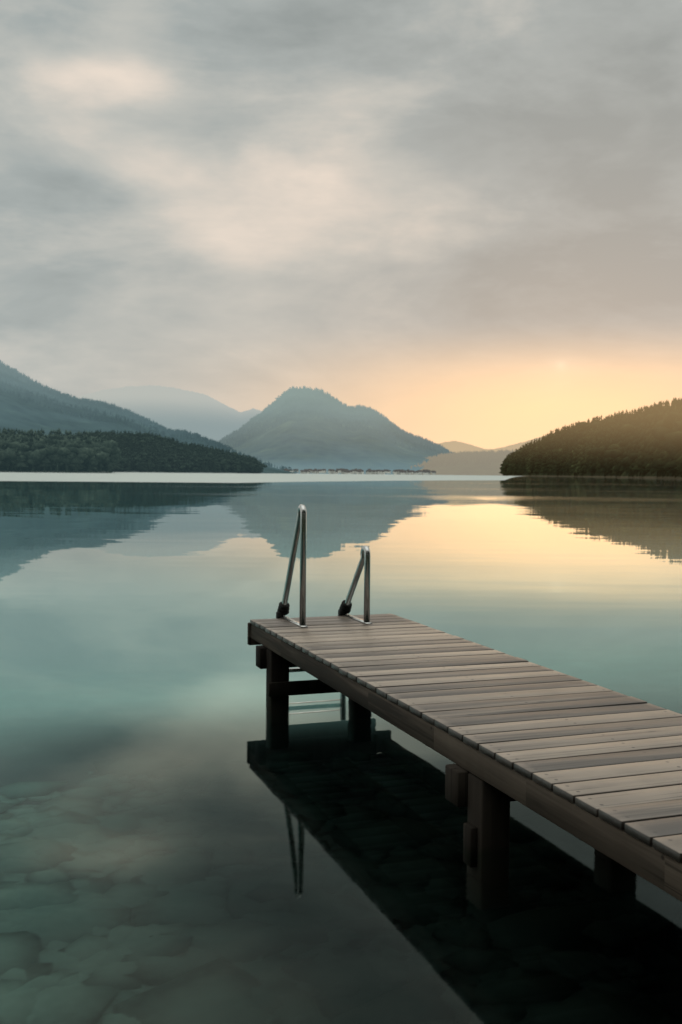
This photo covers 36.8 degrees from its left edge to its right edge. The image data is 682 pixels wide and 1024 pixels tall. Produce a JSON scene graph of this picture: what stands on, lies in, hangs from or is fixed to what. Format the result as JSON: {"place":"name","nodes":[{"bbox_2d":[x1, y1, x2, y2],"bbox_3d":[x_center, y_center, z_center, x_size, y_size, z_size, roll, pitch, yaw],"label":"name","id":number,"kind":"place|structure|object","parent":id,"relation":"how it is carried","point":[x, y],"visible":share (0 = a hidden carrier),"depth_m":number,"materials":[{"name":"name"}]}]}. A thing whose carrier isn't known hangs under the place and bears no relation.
{"place":"outdoors","nodes":[
{"label":"outdoors","id":0,"kind":"place"},
{"bbox_2d":[0,467,111,472],"bbox_3d":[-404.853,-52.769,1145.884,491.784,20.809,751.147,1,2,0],"label":"shoreline trees","id":1,"kind":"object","parent":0,"point":[63,471],"depth_m":858.37,"materials":[{"name":"green plant"}]},
{"bbox_2d":[0,427,121,472],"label":"forest","id":2,"kind":"object","parent":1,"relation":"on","point":[29,450],"visible":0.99,"depth_m":857.09,"materials":[{"name":"green plant"}]},
{"bbox_2d":[0,367,296,473],"bbox_3d":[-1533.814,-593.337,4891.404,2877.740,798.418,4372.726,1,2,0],"label":"mountain","id":3,"kind":"structure","parent":0,"point":[18,413],"depth_m":4060.81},
{"bbox_2d":[0,360,296,472],"bbox_3d":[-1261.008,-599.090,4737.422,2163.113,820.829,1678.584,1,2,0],"label":"forest crest","id":4,"kind":"object","parent":3,"relation":"on","point":[133,415],"visible":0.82,"depth_m":4934.76,"materials":[{"name":"green plant"}]},
{"bbox_2d":[75,385,261,441],"bbox_3d":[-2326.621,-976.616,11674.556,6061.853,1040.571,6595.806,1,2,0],"label":"mountain","id":5,"kind":"structure","parent":0,"point":[203,415],"depth_m":11322.59,"materials":[{"name":"grey stone"}]},
{"bbox_2d":[112,468,260,473],"bbox_3d":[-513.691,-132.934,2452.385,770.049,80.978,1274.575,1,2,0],"label":"shoreline","id":6,"kind":"structure","parent":0,"point":[142,471],"depth_m":1902.92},
{"bbox_2d":[63,429,266,472],"bbox_3d":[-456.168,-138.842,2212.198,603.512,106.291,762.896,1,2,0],"label":"forest","id":7,"kind":"object","parent":6,"relation":"on","point":[146,451],"visible":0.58,"depth_m":2014.00,"materials":[{"name":"green plant"}]},
{"bbox_2d":[225,392,444,474],"bbox_3d":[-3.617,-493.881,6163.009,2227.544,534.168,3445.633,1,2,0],"label":"mountain","id":8,"kind":"structure","parent":0,"point":[302,442],"depth_m":5103.39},
{"bbox_2d":[219,385,452,455],"bbox_3d":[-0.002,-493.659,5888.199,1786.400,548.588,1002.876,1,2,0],"label":"forest crest","id":9,"kind":"object","parent":8,"relation":"on","point":[343,406],"visible":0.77,"depth_m":6018.20,"materials":[{"name":"plant"}]},
{"bbox_2d":[0,472,681,1023],"bbox_3d":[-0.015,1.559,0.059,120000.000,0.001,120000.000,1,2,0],"label":"water","id":10,"kind":"structure","parent":0,"point":[194,828],"depth_m":5.47,"materials":[{"name":"teal liquid"}]},
{"bbox_2d":[256,645,618,881],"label":"dock support posts","id":11,"kind":"object","parent":10,"relation":"in","point":[486,831],"visible":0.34,"depth_m":3.97,"materials":[{"name":"brown wood"}]},
{"bbox_2d":[247,623,681,901],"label":"pier beams","id":12,"kind":"structure","parent":11,"relation":"on","point":[657,868],"depth_m":3.71,"materials":[{"name":"brown wood"}]},
{"bbox_2d":[250,614,681,862],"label":"pier deck","id":13,"kind":"structure","parent":11,"relation":"on","point":[612,757],"depth_m":4.45,"materials":[{"name":"brown wood"}]},
{"bbox_2d":[281,504,371,671],"bbox_3d":[-0.117,1.089,7.197,0.514,2.301,0.556,0,2,-20],"label":"bathing ladder","id":14,"kind":"object","parent":13,"relation":"attached to","point":[300,530],"visible":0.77,"depth_m":7.04,"materials":[{"name":"silver metal"}]},
{"bbox_2d":[276,600,351,617],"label":"ladder buffers","id":15,"kind":"object","parent":14,"relation":"attached to","point":[342,610],"visible":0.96,"depth_m":7.31,"materials":[{"name":"black rubber"}]},
{"bbox_2d":[0,0,681,448],"label":"sky","id":16,"kind":"structure","parent":0,"point":[450,220],"materials":[{"name":"grey"}]},
{"bbox_2d":[281,468,435,474],"bbox_3d":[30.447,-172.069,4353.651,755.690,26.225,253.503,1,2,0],"label":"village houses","id":17,"kind":"structure","parent":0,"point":[370,471],"depth_m":4285.55,"materials":[{"name":"grey"}]},
{"bbox_2d":[412,454,510,475],"bbox_3d":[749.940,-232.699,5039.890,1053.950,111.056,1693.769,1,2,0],"label":"distant hill","id":18,"kind":"structure","parent":0,"point":[480,468],"depth_m":4515.05,"materials":[{"name":"grey"}]},
{"bbox_2d":[410,449,514,468],"bbox_3d":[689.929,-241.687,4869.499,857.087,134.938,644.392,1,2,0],"label":"forest shore ridge","id":19,"kind":"structure","parent":0,"point":[444,457],"depth_m":4899.78,"materials":[{"name":"plant"}]},
{"bbox_2d":[440,437,541,452],"bbox_3d":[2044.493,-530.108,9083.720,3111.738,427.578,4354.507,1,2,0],"label":"hills","id":20,"kind":"structure","parent":0,"point":[455,446],"depth_m":9105.98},
{"bbox_2d":[503,471,681,478],"bbox_3d":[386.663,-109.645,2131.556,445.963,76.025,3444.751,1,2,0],"label":"shoreline","id":21,"kind":"structure","parent":0,"point":[624,474],"depth_m":1345.86,"materials":[{"name":"green plant"}]},
{"bbox_2d":[499,398,681,476],"bbox_3d":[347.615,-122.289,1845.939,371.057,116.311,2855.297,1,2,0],"label":"forest","id":22,"kind":"object","parent":21,"relation":"on","point":[645,441],"visible":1,"depth_m":1403.23,"materials":[{"name":"green plant"}]}
]}

